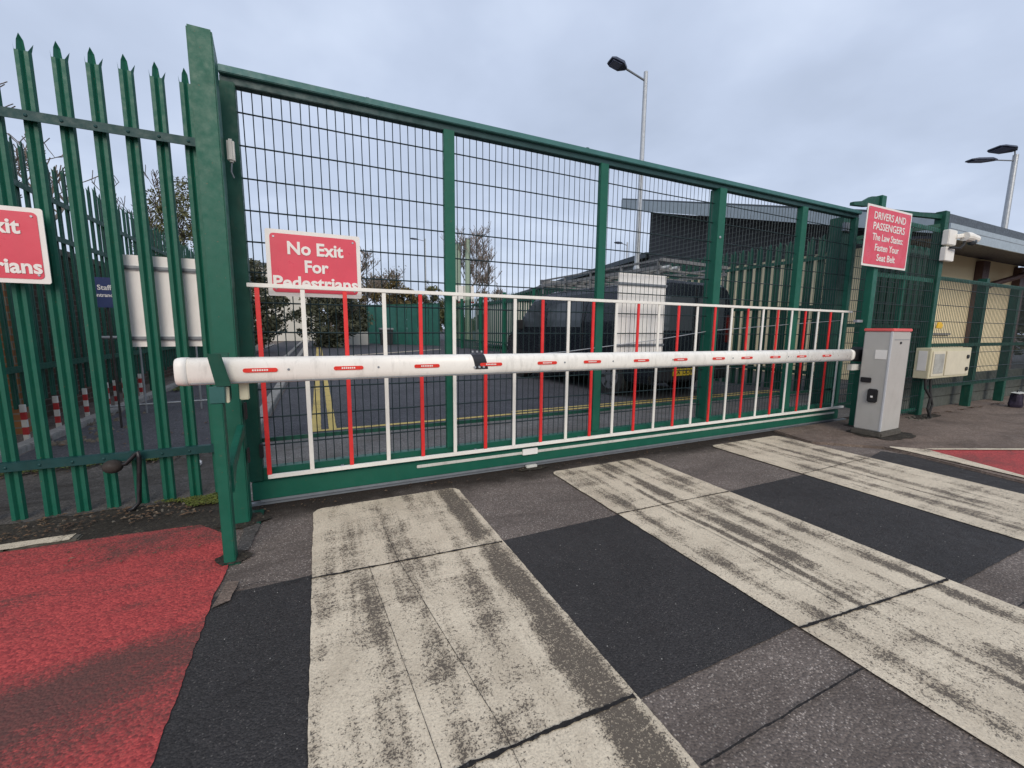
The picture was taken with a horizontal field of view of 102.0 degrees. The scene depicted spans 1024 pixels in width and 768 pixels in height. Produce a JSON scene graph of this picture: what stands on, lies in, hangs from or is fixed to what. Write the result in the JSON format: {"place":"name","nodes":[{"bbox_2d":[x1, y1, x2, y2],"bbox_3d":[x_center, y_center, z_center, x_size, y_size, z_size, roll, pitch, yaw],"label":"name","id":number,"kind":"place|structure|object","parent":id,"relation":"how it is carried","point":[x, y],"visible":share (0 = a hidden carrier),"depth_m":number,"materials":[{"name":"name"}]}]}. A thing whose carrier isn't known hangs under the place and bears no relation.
{"place":"outdoors","nodes":[
{"label":"outdoors","id":0,"kind":"place"},
{"bbox_2d":[19,341,302,460],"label":"path","id":1,"kind":"structure","parent":0,"point":[148,423],"depth_m":4.78,"materials":[{"name":"asphalt"}]},
{"bbox_2d":[94,277,122,427],"bbox_3d":[-4.413,-0.325,4.587,0.230,1.665,0.044,-3,8,-25],"label":"blue sign","id":2,"kind":"object","parent":1,"relation":"on","point":[103,291],"visible":0.78,"depth_m":4.50,"materials":[{"name":"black metal"}]},
{"bbox_2d":[101,336,206,412],"bbox_3d":[-4.516,-0.143,5.656,1.600,1.020,0.040,-4,9,-32],"label":"guard rail","id":3,"kind":"object","parent":1,"relation":"on","point":[143,378],"visible":0.08,"depth_m":5.48,"materials":[{"name":"grey metal"}]},
{"bbox_2d":[258,340,302,387],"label":"kerb","id":4,"kind":"structure","parent":1,"relation":"on","point":[290,352],"depth_m":18.66,"materials":[{"name":"concrete"}]},
{"bbox_2d":[22,411,932,531],"bbox_3d":[0.170,0.610,4.008,11.022,0.045,3.384,1,8,0],"label":"rubble","id":5,"kind":"object","parent":1,"relation":"on","point":[59,443],"visible":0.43,"depth_m":4.12,"materials":[{"name":"stone"}]},
{"bbox_2d":[0,0,1023,334],"label":"sky","id":6,"kind":"structure","parent":0,"point":[836,102],"materials":[{"name":"grey"}]},
{"bbox_2d":[16,335,1023,767],"bbox_3d":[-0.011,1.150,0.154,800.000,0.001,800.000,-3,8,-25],"label":"ground","id":7,"kind":"structure","parent":0,"point":[864,719],"depth_m":1.42,"materials":[{"name":"asphalt"}]},
{"bbox_2d":[0,282,32,434],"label":"brick pier","id":8,"kind":"structure","parent":7,"relation":"on","point":[17,422],"depth_m":4.31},
{"bbox_2d":[19,404,30,439],"bbox_3d":[-4.804,0.389,4.093,0.040,0.374,0.024,-3,8,-25],"label":"marker post","id":9,"kind":"object","parent":7,"relation":"on","point":[24,421],"visible":0.91,"depth_m":4.08,"materials":[{"name":"white paint"}]},
{"bbox_2d":[0,533,75,549],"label":"road marking","id":10,"kind":"object","parent":7,"relation":"on","point":[33,542],"visible":1,"depth_m":2.19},
{"bbox_2d":[0,534,83,551],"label":"kerb","id":11,"kind":"structure","parent":7,"relation":"on","point":[76,537],"depth_m":2.19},
{"bbox_2d":[0,81,97,219],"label":"bare tree","id":12,"kind":"object","parent":7,"relation":"on","point":[18,164],"visible":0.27,"depth_m":9.93,"materials":[{"name":"brown plant"}]},
{"bbox_2d":[52,396,61,427],"bbox_3d":[-5.040,0.319,4.597,0.040,0.374,0.024,-3,8,-25],"label":"marker post","id":13,"kind":"object","parent":7,"relation":"on","point":[56,408],"visible":0.93,"depth_m":4.59,"materials":[{"name":"white paint"}]},
{"bbox_2d":[82,388,89,416],"bbox_3d":[-5.309,0.240,5.172,0.040,0.374,0.024,-3,8,-25],"label":"marker post","id":14,"kind":"object","parent":7,"relation":"on","point":[85,402],"visible":0.93,"depth_m":5.16,"materials":[{"name":"white paint"}]},
{"bbox_2d":[0,136,202,409],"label":"palisade fence","id":15,"kind":"object","parent":7,"relation":"on","point":[49,364],"visible":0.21,"depth_m":5.03,"materials":[{"name":"metal"}]},
{"bbox_2d":[0,453,215,524],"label":"verge","id":16,"kind":"structure","parent":7,"relation":"on","point":[33,495],"depth_m":2.96,"materials":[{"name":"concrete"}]},
{"bbox_2d":[0,33,217,520],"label":"palisade fence","id":17,"kind":"object","parent":16,"relation":"on","point":[45,463],"visible":0.88,"depth_m":2.49,"materials":[{"name":"metal"}]},
{"bbox_2d":[0,205,51,283],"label":"sign","id":18,"kind":"object","parent":17,"relation":"attached to","point":[24,256],"visible":1,"depth_m":2.27,"materials":[{"name":"metal"}]},
{"bbox_2d":[101,451,141,511],"bbox_3d":[-2.414,0.613,2.588,0.200,0.396,0.090,-3,8,-25],"label":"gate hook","id":19,"kind":"object","parent":17,"relation":"attached to","point":[112,466],"visible":1,"depth_m":2.58,"materials":[{"name":"black metal"}]},
{"bbox_2d":[123,254,201,346],"bbox_3d":[-2.119,-0.534,2.732,0.670,0.570,0.022,-3,8,-25],"label":"sign board","id":20,"kind":"object","parent":17,"relation":"attached to","point":[134,296],"visible":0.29,"depth_m":2.67,"materials":[{"name":"grey metal"}]},
{"bbox_2d":[0,498,220,551],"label":"verge","id":21,"kind":"structure","parent":7,"relation":"on","point":[105,527],"depth_m":2.44,"materials":[{"name":"soil"}]},
{"bbox_2d":[0,386,218,506],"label":"moss","id":22,"kind":"object","parent":21,"relation":"on","point":[200,499],"visible":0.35,"depth_m":2.75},
{"bbox_2d":[0,525,227,767],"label":"red surface","id":23,"kind":"object","parent":7,"relation":"on","point":[96,655],"visible":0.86,"depth_m":1.52,"materials":[{"name":"asphalt"}]},
{"bbox_2d":[112,380,117,404],"bbox_3d":[-5.667,0.134,5.936,0.040,0.374,0.024,-3,8,-25],"label":"marker post","id":24,"kind":"object","parent":7,"relation":"on","point":[115,393],"visible":0.59,"depth_m":5.92,"materials":[{"name":"white paint"}]},
{"bbox_2d":[33,249,201,416],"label":"brick wall","id":25,"kind":"structure","parent":7,"relation":"on","point":[169,372],"depth_m":5.88,"materials":[{"name":"brick"}]},
{"bbox_2d":[0,344,274,462],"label":"kerb","id":26,"kind":"structure","parent":7,"relation":"on","point":[26,445],"depth_m":4.49,"materials":[{"name":"concrete"}]},
{"bbox_2d":[138,374,142,395],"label":"marker post","id":27,"kind":"object","parent":7,"relation":"on","point":[140,384],"visible":0.91,"depth_m":6.75,"materials":[{"name":"white paint"}]},
{"bbox_2d":[91,165,193,255],"bbox_3d":[-12.927,-4.740,16.152,3.272,7.195,3.200,0,8,-5],"label":"sparse tree","id":28,"kind":"object","parent":7,"relation":"on","point":[183,232],"visible":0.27,"depth_m":15.45,"materials":[{"name":"green plant"}]},
{"bbox_2d":[185,24,264,529],"bbox_3d":[-1.604,-0.493,2.325,0.200,2.651,0.210,-3,8,-25],"label":"gate post","id":29,"kind":"object","parent":7,"relation":"on","point":[205,97],"visible":0.9,"depth_m":2.22,"materials":[{"name":"metal"}]},
{"bbox_2d":[212,581,238,607],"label":"paving slab","id":30,"kind":"structure","parent":7,"relation":"on","point":[227,591],"depth_m":1.80,"materials":[{"name":"grey concrete"}]},
{"bbox_2d":[206,353,249,565],"bbox_3d":[-1.426,0.344,2.174,0.154,1.034,0.498,-3,8,-25],"label":"boom rest","id":31,"kind":"object","parent":7,"relation":"on","point":[226,458],"visible":0.95,"depth_m":1.98,"materials":[{"name":"green paint"}]},
{"bbox_2d":[150,575,311,767],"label":"asphalt patch","id":32,"kind":"object","parent":7,"relation":"on","point":[249,723],"visible":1,"depth_m":1.33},
{"bbox_2d":[215,550,253,564],"bbox_3d":[-1.394,0.866,2.070,0.140,0.001,0.138,4,8,22],"label":"ground stain","id":33,"kind":"object","parent":7,"relation":"on","point":[242,555],"visible":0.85,"depth_m":2.07,"materials":[{"name":"soil"}]},
{"bbox_2d":[215,512,271,527],"bbox_3d":[-1.605,0.812,2.466,0.229,0.001,0.244,4,9,27],"label":"ground stain","id":34,"kind":"object","parent":7,"relation":"on","point":[257,517],"visible":0.61,"depth_m":2.47,"materials":[{"name":"soil"}]},
{"bbox_2d":[237,523,259,549],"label":"paving slab","id":35,"kind":"structure","parent":7,"relation":"on","point":[247,537],"depth_m":2.29,"materials":[{"name":"concrete"}]},
{"bbox_2d":[249,258,290,348],"bbox_3d":[-11.707,-3.436,18.102,3.720,4.154,3.465,-3,8,-25],"label":"ivy tree","id":36,"kind":"object","parent":7,"relation":"on","point":[271,318],"visible":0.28,"depth_m":18.02,"materials":[{"name":"green plant"}]},
{"bbox_2d":[250,262,314,340],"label":"building","id":37,"kind":"structure","parent":7,"relation":"on","point":[290,336],"depth_m":33.28,"materials":[{"name":"white glass"}]},
{"bbox_2d":[260,340,309,431],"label":"kerb","id":38,"kind":"structure","parent":7,"relation":"on","point":[276,394],"depth_m":6.31,"materials":[{"name":"concrete"}]},
{"bbox_2d":[0,396,1002,565],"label":"leaf litter","id":39,"kind":"object","parent":7,"relation":"on","point":[73,523],"visible":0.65,"depth_m":2.49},
{"bbox_2d":[308,488,698,767],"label":"road marking","id":40,"kind":"object","parent":7,"relation":"on","point":[531,655],"visible":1,"depth_m":1.45,"materials":[{"name":"paint"}]},
{"bbox_2d":[309,541,501,578],"bbox_3d":[-0.492,0.875,2.082,0.946,0.001,0.022,-3,8,-22],"label":"joint","id":41,"kind":"object","parent":40,"relation":"on","point":[346,571],"visible":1,"depth_m":2.06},
{"bbox_2d":[369,566,441,767],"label":"joint","id":42,"kind":"object","parent":40,"relation":"on","point":[410,680],"visible":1,"depth_m":1.34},
{"bbox_2d":[383,526,520,766],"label":"joint","id":43,"kind":"object","parent":40,"relation":"on","point":[457,656],"visible":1,"depth_m":1.45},
{"bbox_2d":[458,693,635,767],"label":"joint","id":44,"kind":"object","parent":40,"relation":"on","point":[499,752],"visible":1,"depth_m":1.20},
{"bbox_2d":[516,465,547,470],"bbox_3d":[0.173,0.701,3.466,0.304,0.001,0.102,-3,8,-25],"label":"ground stain","id":45,"kind":"object","parent":7,"relation":"on","point":[535,468],"visible":0.94,"depth_m":3.45,"materials":[{"name":"soil"}]},
{"bbox_2d":[252,418,845,506],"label":"gate track","id":46,"kind":"structure","parent":7,"relation":"on","point":[257,503],"depth_m":3.38,"materials":[{"name":"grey metal"}]},
{"bbox_2d":[218,63,861,502],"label":"sliding gate","id":47,"kind":"structure","parent":46,"relation":"on","point":[352,471],"depth_m":3.28,"materials":[{"name":"metal"}]},
{"bbox_2d":[264,228,361,298],"bbox_3d":[-1.265,-0.765,2.673,0.548,0.405,0.011,-3,8,-25],"label":"sign","id":48,"kind":"object","parent":47,"relation":"attached to","point":[307,258],"visible":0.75,"depth_m":2.66,"materials":[{"name":"metal"}]},
{"bbox_2d":[250,394,849,500],"bbox_3d":[1.716,0.481,5.243,8.558,0.001,1.628,-3,8,-25],"label":"apron","id":49,"kind":"object","parent":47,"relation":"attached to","point":[471,434],"visible":0.24,"depth_m":4.67,"materials":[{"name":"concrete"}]},
{"bbox_2d":[811,217,849,403],"bbox_3d":[4.245,-0.837,5.499,0.260,2.600,0.200,-3,8,-25],"label":"guide post","id":50,"kind":"object","parent":49,"relation":"on","point":[834,339],"visible":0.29,"depth_m":5.42,"materials":[{"name":"metal"}]},
{"bbox_2d":[814,232,929,406],"bbox_3d":[5.493,-0.854,6.281,3.100,2.450,0.101,-3,8,-25],"label":"fence","id":51,"kind":"object","parent":49,"relation":"on","point":[858,242],"visible":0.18,"depth_m":6.20,"materials":[{"name":"metal"}]},
{"bbox_2d":[845,245,928,407],"bbox_3d":[6.153,-0.952,6.644,2.210,2.560,0.080,-3,8,-25],"label":"steel screen","id":52,"kind":"object","parent":49,"relation":"on","point":[860,292],"visible":0.17,"depth_m":6.48,"materials":[{"name":"green paint"}]},
{"bbox_2d":[616,272,666,351],"bbox_3d":[1.229,-0.665,3.925,0.575,0.730,0.022,-3,8,-25],"label":"sign board","id":53,"kind":"object","parent":47,"relation":"attached to","point":[659,287],"visible":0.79,"depth_m":3.92,"materials":[{"name":"grey metal"}]},
{"bbox_2d":[224,444,986,753],"bbox_3d":[1.339,0.808,2.688,5.392,0.003,2.299,-3,8,-25],"label":"grit","id":54,"kind":"object","parent":7,"relation":"on","point":[627,622],"visible":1,"depth_m":1.86,"materials":[{"name":"gravel"}]},
{"bbox_2d":[503,515,795,697],"bbox_3d":[0.537,0.909,1.963,0.815,0.001,1.085,-3,8,-25],"label":"asphalt patch","id":55,"kind":"object","parent":7,"relation":"on","point":[666,602],"visible":1,"depth_m":1.78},
{"bbox_2d":[315,315,1022,335],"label":"wood","id":56,"kind":"object","parent":7,"relation":"on","point":[441,329],"visible":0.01,"depth_m":89.11,"materials":[{"name":"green plant"}]},
{"bbox_2d":[700,668,862,765],"bbox_3d":[0.854,0.997,1.266,0.775,0.001,0.011,-3,8,-25],"label":"joint","id":57,"kind":"object","parent":7,"relation":"on","point":[741,740],"visible":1,"depth_m":1.24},
{"bbox_2d":[554,458,1023,765],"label":"road marking","id":58,"kind":"object","parent":7,"relation":"on","point":[958,659],"visible":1,"depth_m":1.83,"materials":[{"name":"paint"}]},
{"bbox_2d":[617,491,728,513],"bbox_3d":[1.112,0.794,2.801,0.976,0.001,0.014,-3,8,-23],"label":"joint","id":59,"kind":"object","parent":58,"relation":"on","point":[668,503],"visible":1,"depth_m":2.77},
{"bbox_2d":[799,578,948,627],"bbox_3d":[1.588,0.934,1.786,0.979,0.001,0.019,-2,8,-19],"label":"joint","id":60,"kind":"object","parent":58,"relation":"on","point":[865,606],"visible":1,"depth_m":1.76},
{"bbox_2d":[848,195,886,425],"bbox_3d":[3.980,-0.799,4.824,0.610,2.700,0.080,-3,8,-25],"label":"gate post","id":61,"kind":"object","parent":7,"relation":"on","point":[865,321],"visible":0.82,"depth_m":4.88,"materials":[{"name":"metal"}]},
{"bbox_2d":[861,203,911,270],"bbox_3d":[4.340,-1.680,4.792,0.960,0.660,0.011,-3,8,-25],"label":"sign","id":62,"kind":"object","parent":61,"relation":"attached to","point":[886,237],"visible":1,"depth_m":4.77,"materials":[{"name":"metal"}]},
{"bbox_2d":[713,436,1023,540],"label":"road marking","id":63,"kind":"object","parent":7,"relation":"on","point":[966,501],"visible":1,"depth_m":3.20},
{"bbox_2d":[730,475,1023,582],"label":"asphalt patch","id":64,"kind":"object","parent":7,"relation":"on","point":[932,543],"visible":1,"depth_m":2.49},
{"bbox_2d":[774,396,1023,483],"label":"footway","id":65,"kind":"structure","parent":7,"relation":"on","point":[987,424],"depth_m":4.75,"materials":[{"name":"asphalt"}]},
{"bbox_2d":[173,328,912,437],"bbox_3d":[1.379,0.110,3.425,6.537,1.176,0.430,-3,8,-25],"label":"barrier","id":66,"kind":"object","parent":65,"relation":"on","point":[881,355],"visible":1,"depth_m":2.89,"materials":[{"name":"grey metal"}]},
{"bbox_2d":[846,430,915,439],"bbox_3d":[4.176,0.556,4.681,0.741,0.001,0.492,-3,8,-25],"label":"ground stain","id":67,"kind":"object","parent":65,"relation":"on","point":[901,435],"visible":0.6,"depth_m":4.55,"materials":[{"name":"soil"}]},
{"bbox_2d":[857,209,949,414],"bbox_3d":[4.878,-0.910,5.599,1.579,2.730,0.582,-2,8,-20],"label":"corner post","id":68,"kind":"object","parent":65,"relation":"on","point":[941,220],"visible":0.58,"depth_m":5.55,"materials":[{"name":"metal"}]},
{"bbox_2d":[939,229,980,261],"bbox_3d":[5.861,-1.808,5.444,0.540,0.390,0.150,-1,8,-10],"label":"security camera","id":69,"kind":"object","parent":68,"relation":"attached to","point":[950,237],"visible":1,"depth_m":5.40,"materials":[{"name":"white paint"}]},
{"bbox_2d":[871,222,940,415],"bbox_3d":[4.933,-0.757,5.309,1.420,2.505,0.081,-3,8,-25],"label":"fence","id":70,"kind":"object","parent":65,"relation":"on","point":[902,277],"visible":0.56,"depth_m":5.29,"materials":[{"name":"metal"}]},
{"bbox_2d":[911,414,940,418],"bbox_3d":[5.626,0.440,5.654,0.752,0.001,0.185,-3,8,-25],"label":"ground stain","id":71,"kind":"object","parent":65,"relation":"on","point":[923,416],"visible":0.9,"depth_m":5.64,"materials":[{"name":"soil"}]},
{"bbox_2d":[890,446,1023,476],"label":"road marking","id":72,"kind":"object","parent":65,"relation":"on","point":[927,452],"visible":1,"depth_m":3.76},
{"bbox_2d":[926,448,1023,449],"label":"road marking","id":73,"kind":"object","parent":65,"relation":"on","point":[976,448],"visible":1,"depth_m":4.06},
{"bbox_2d":[927,276,1023,406],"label":"fence","id":74,"kind":"object","parent":65,"relation":"on","point":[969,381],"visible":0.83,"depth_m":6.42,"materials":[{"name":"metal"}]},
{"bbox_2d":[912,347,971,417],"bbox_3d":[5.940,-0.019,5.737,1.184,0.962,0.191,-3,8,-25],"label":"meter box","id":75,"kind":"object","parent":74,"relation":"attached to","point":[930,364],"visible":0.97,"depth_m":5.53,"materials":[{"name":"beige plastic"}]},
{"bbox_2d":[930,351,945,376],"bbox_3d":[5.636,-0.267,5.489,0.340,0.330,0.010,-3,8,-25],"label":"window frame","id":76,"kind":"structure","parent":75,"relation":"in","point":[935,352],"depth_m":5.44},
{"bbox_2d":[932,354,944,373],"bbox_3d":[5.643,-0.267,5.484,0.270,0.260,0.004,-3,8,-25],"label":"window","id":77,"kind":"structure","parent":75,"relation":"in","point":[939,359],"depth_m":5.48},
{"bbox_2d":[943,350,970,375],"bbox_3d":[6.140,-0.293,5.720,0.710,0.330,0.011,-3,8,-25],"label":"door","id":78,"kind":"structure","parent":75,"relation":"in","point":[956,362],"depth_m":5.70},
{"bbox_2d":[932,450,1023,474],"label":"red surface","id":79,"kind":"object","parent":65,"relation":"on","point":[1010,460],"visible":1,"depth_m":3.81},
{"bbox_2d":[870,451,1023,493],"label":"asphalt patch","id":80,"kind":"object","parent":7,"relation":"on","point":[946,470],"visible":0.83,"depth_m":3.51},
{"bbox_2d":[901,368,1023,408],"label":"wall","id":81,"kind":"structure","parent":7,"relation":"on","point":[941,396],"depth_m":6.77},
{"bbox_2d":[507,252,648,298],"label":"building","id":82,"kind":"structure","parent":0,"point":[643,257],"depth_m":18.36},
{"bbox_2d":[262,330,1023,437],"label":"road","id":83,"kind":"structure","parent":0,"point":[474,392],"depth_m":7.29,"materials":[{"name":"asphalt"}]},
{"bbox_2d":[312,347,320,431],"bbox_3d":[-6.590,-0.778,14.044,0.107,0.001,21.022,-3,8,-25],"label":"road marking","id":84,"kind":"object","parent":83,"relation":"on","point":[314,423],"visible":0.58,"depth_m":5.89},
{"bbox_2d":[320,347,336,429],"bbox_3d":[-6.437,-0.786,14.115,0.087,0.001,21.022,-3,8,-25],"label":"road marking","id":85,"kind":"object","parent":83,"relation":"on","point":[328,402],"visible":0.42,"depth_m":6.12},
{"bbox_2d":[286,297,374,347],"bbox_3d":[-10.352,-3.949,23.640,4.067,3.777,4.510,2,8,12],"label":"ivy tree","id":86,"kind":"object","parent":83,"relation":"on","point":[324,319],"visible":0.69,"depth_m":23.11,"materials":[{"name":"green plant"}]},
{"bbox_2d":[338,334,367,344],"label":"concrete block","id":87,"kind":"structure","parent":83,"relation":"on","point":[364,339],"depth_m":26.80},
{"bbox_2d":[332,300,376,331],"bbox_3d":[-11.422,-4.801,30.181,3.563,3.690,3.897,-3,8,-25],"label":"ivy tree","id":88,"kind":"object","parent":83,"relation":"on","point":[364,310],"visible":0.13,"depth_m":29.98,"materials":[{"name":"green plant"}]},
{"bbox_2d":[356,247,387,304],"bbox_3d":[-12.179,-7.147,33.182,4.794,7.512,4.317,-3,8,-25],"label":"bare tree","id":89,"kind":"object","parent":83,"relation":"on","point":[363,268],"visible":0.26,"depth_m":32.96,"materials":[{"name":"brown plant"}]},
{"bbox_2d":[361,265,405,305],"bbox_3d":[-11.799,-7.583,38.543,5.423,6.938,4.224,7,10,40],"label":"bare tree","id":90,"kind":"object","parent":83,"relation":"on","point":[390,277],"visible":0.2,"depth_m":38.56,"materials":[{"name":"brown plant"}]},
{"bbox_2d":[378,328,393,344],"bbox_3d":[-8.360,-3.163,27.586,0.880,1.120,0.680,-3,8,-25],"label":"litter bin","id":91,"kind":"object","parent":83,"relation":"on","point":[381,337],"visible":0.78,"depth_m":27.36,"materials":[{"name":"black plastic"}]},
{"bbox_2d":[358,275,417,324],"bbox_3d":[-9.891,-6.373,34.787,5.504,5.554,5.086,4,9,27],"label":"autumn bush","id":92,"kind":"object","parent":83,"relation":"on","point":[413,297],"visible":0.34,"depth_m":34.03,"materials":[{"name":"brown plant"}]},
{"bbox_2d":[367,303,439,345],"bbox_3d":[-7.400,-4.011,27.918,6.341,2.690,0.100,4,9,27],"label":"hoarding","id":93,"kind":"object","parent":83,"relation":"on","point":[406,325],"visible":0.69,"depth_m":27.69,"materials":[{"name":"green paint"}]},
{"bbox_2d":[410,238,426,295],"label":"street lamp","id":94,"kind":"object","parent":83,"relation":"on","point":[425,259],"visible":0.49,"depth_m":42.71,"materials":[{"name":"metal"}]},
{"bbox_2d":[405,280,457,328],"bbox_3d":[-6.847,-6.399,36.490,4.784,5.208,4.707,-7,11,-45],"label":"autumn bush","id":95,"kind":"object","parent":83,"relation":"on","point":[435,297],"visible":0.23,"depth_m":36.21,"materials":[{"name":"brown plant"}]},
{"bbox_2d":[455,242,473,340],"bbox_3d":[-4.480,-8.460,38.418,1.840,8.820,0.640,-3,8,-25],"label":"mast","id":96,"kind":"object","parent":83,"relation":"on","point":[461,289],"visible":0.52,"depth_m":37.90,"materials":[{"name":"grey metal"}]},
{"bbox_2d":[465,238,470,338],"bbox_3d":[-4.054,-8.628,38.193,0.533,9.220,0.560,-3,8,-25],"label":"mast","id":97,"kind":"object","parent":83,"relation":"on","point":[467,271],"visible":0.64,"depth_m":37.82,"materials":[{"name":"grey metal"}]},
{"bbox_2d":[441,222,501,330],"bbox_3d":[-3.795,-9.432,39.135,5.440,10.625,5.629,-3,8,-25],"label":"bare tree","id":98,"kind":"object","parent":83,"relation":"on","point":[488,256],"visible":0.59,"depth_m":38.65,"materials":[{"name":"brown plant"}]},
{"bbox_2d":[474,281,507,300],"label":"bare tree","id":99,"kind":"object","parent":83,"relation":"on","point":[497,291],"visible":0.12,"depth_m":46.44,"materials":[{"name":"plant"}]},
{"bbox_2d":[473,298,531,345],"bbox_3d":[0.834,-3.644,24.924,4.500,2.450,6.200,-3,8,-25],"label":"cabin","id":100,"kind":"object","parent":83,"relation":"on","point":[501,320],"visible":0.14,"depth_m":23.14,"materials":[{"name":"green metal"}]},
{"bbox_2d":[456,286,575,352],"bbox_3d":[-0.990,-2.970,20.324,0.148,2.800,13.061,-4,9,-29],"label":"palisade fence","id":101,"kind":"object","parent":83,"relation":"on","point":[460,324],"visible":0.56,"depth_m":20.76,"materials":[{"name":"metal"}]},
{"bbox_2d":[337,391,778,429],"bbox_3d":[1.570,0.326,6.366,7.864,0.001,0.085,-3,8,-25],"label":"road marking","id":102,"kind":"object","parent":83,"relation":"on","point":[530,412],"visible":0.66,"depth_m":5.68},
{"bbox_2d":[508,258,729,394],"bbox_3d":[1.797,-1.155,8.971,2.504,2.265,5.045,-3,8,-25],"label":"parked van","id":103,"kind":"object","parent":83,"relation":"on","point":[582,342],"visible":0.43,"depth_m":7.35,"materials":[{"name":"black paint"}]},
{"bbox_2d":[607,56,647,269],"bbox_3d":[3.411,-4.986,12.739,1.327,8.890,0.400,-2,8,-16],"label":"street lamp","id":104,"kind":"object","parent":83,"relation":"on","point":[616,63],"visible":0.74,"depth_m":12.50,"materials":[{"name":"metal"}]},
{"bbox_2d":[516,390,769,411],"bbox_3d":[2.531,0.254,6.973,5.600,0.001,0.066,-3,8,-25],"label":"road marking","id":105,"kind":"object","parent":83,"relation":"on","point":[632,401],"visible":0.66,"depth_m":6.66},
{"bbox_2d":[607,236,827,392],"bbox_3d":[4.253,-1.533,9.846,0.185,2.828,6.500,-3,8,-25],"label":"palisade fence","id":106,"kind":"object","parent":83,"relation":"on","point":[788,256],"visible":0.24,"depth_m":8.07,"materials":[{"name":"metal"}]},
{"bbox_2d":[965,144,1018,228],"bbox_3d":[21.635,-5.947,19.237,2.265,9.414,0.750,1,8,2],"label":"street lamp","id":107,"kind":"object","parent":83,"relation":"on","point":[1003,149],"visible":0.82,"depth_m":18.71,"materials":[{"name":"metal"}]},
{"bbox_2d":[621,198,1023,379],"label":"building","id":108,"kind":"structure","parent":0,"point":[994,254],"depth_m":11.20,"materials":[{"name":"grey metal"}]},
{"bbox_2d":[1007,390,1023,407],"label":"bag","id":109,"kind":"object","parent":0,"point":[1016,398],"visible":1,"depth_m":6.37,"materials":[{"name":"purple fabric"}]},
{"bbox_2d":[1013,292,1023,354],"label":"dark tree","id":110,"kind":"object","parent":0,"point":[1020,332],"visible":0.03,"depth_m":15.71,"materials":[{"name":"green plant"}]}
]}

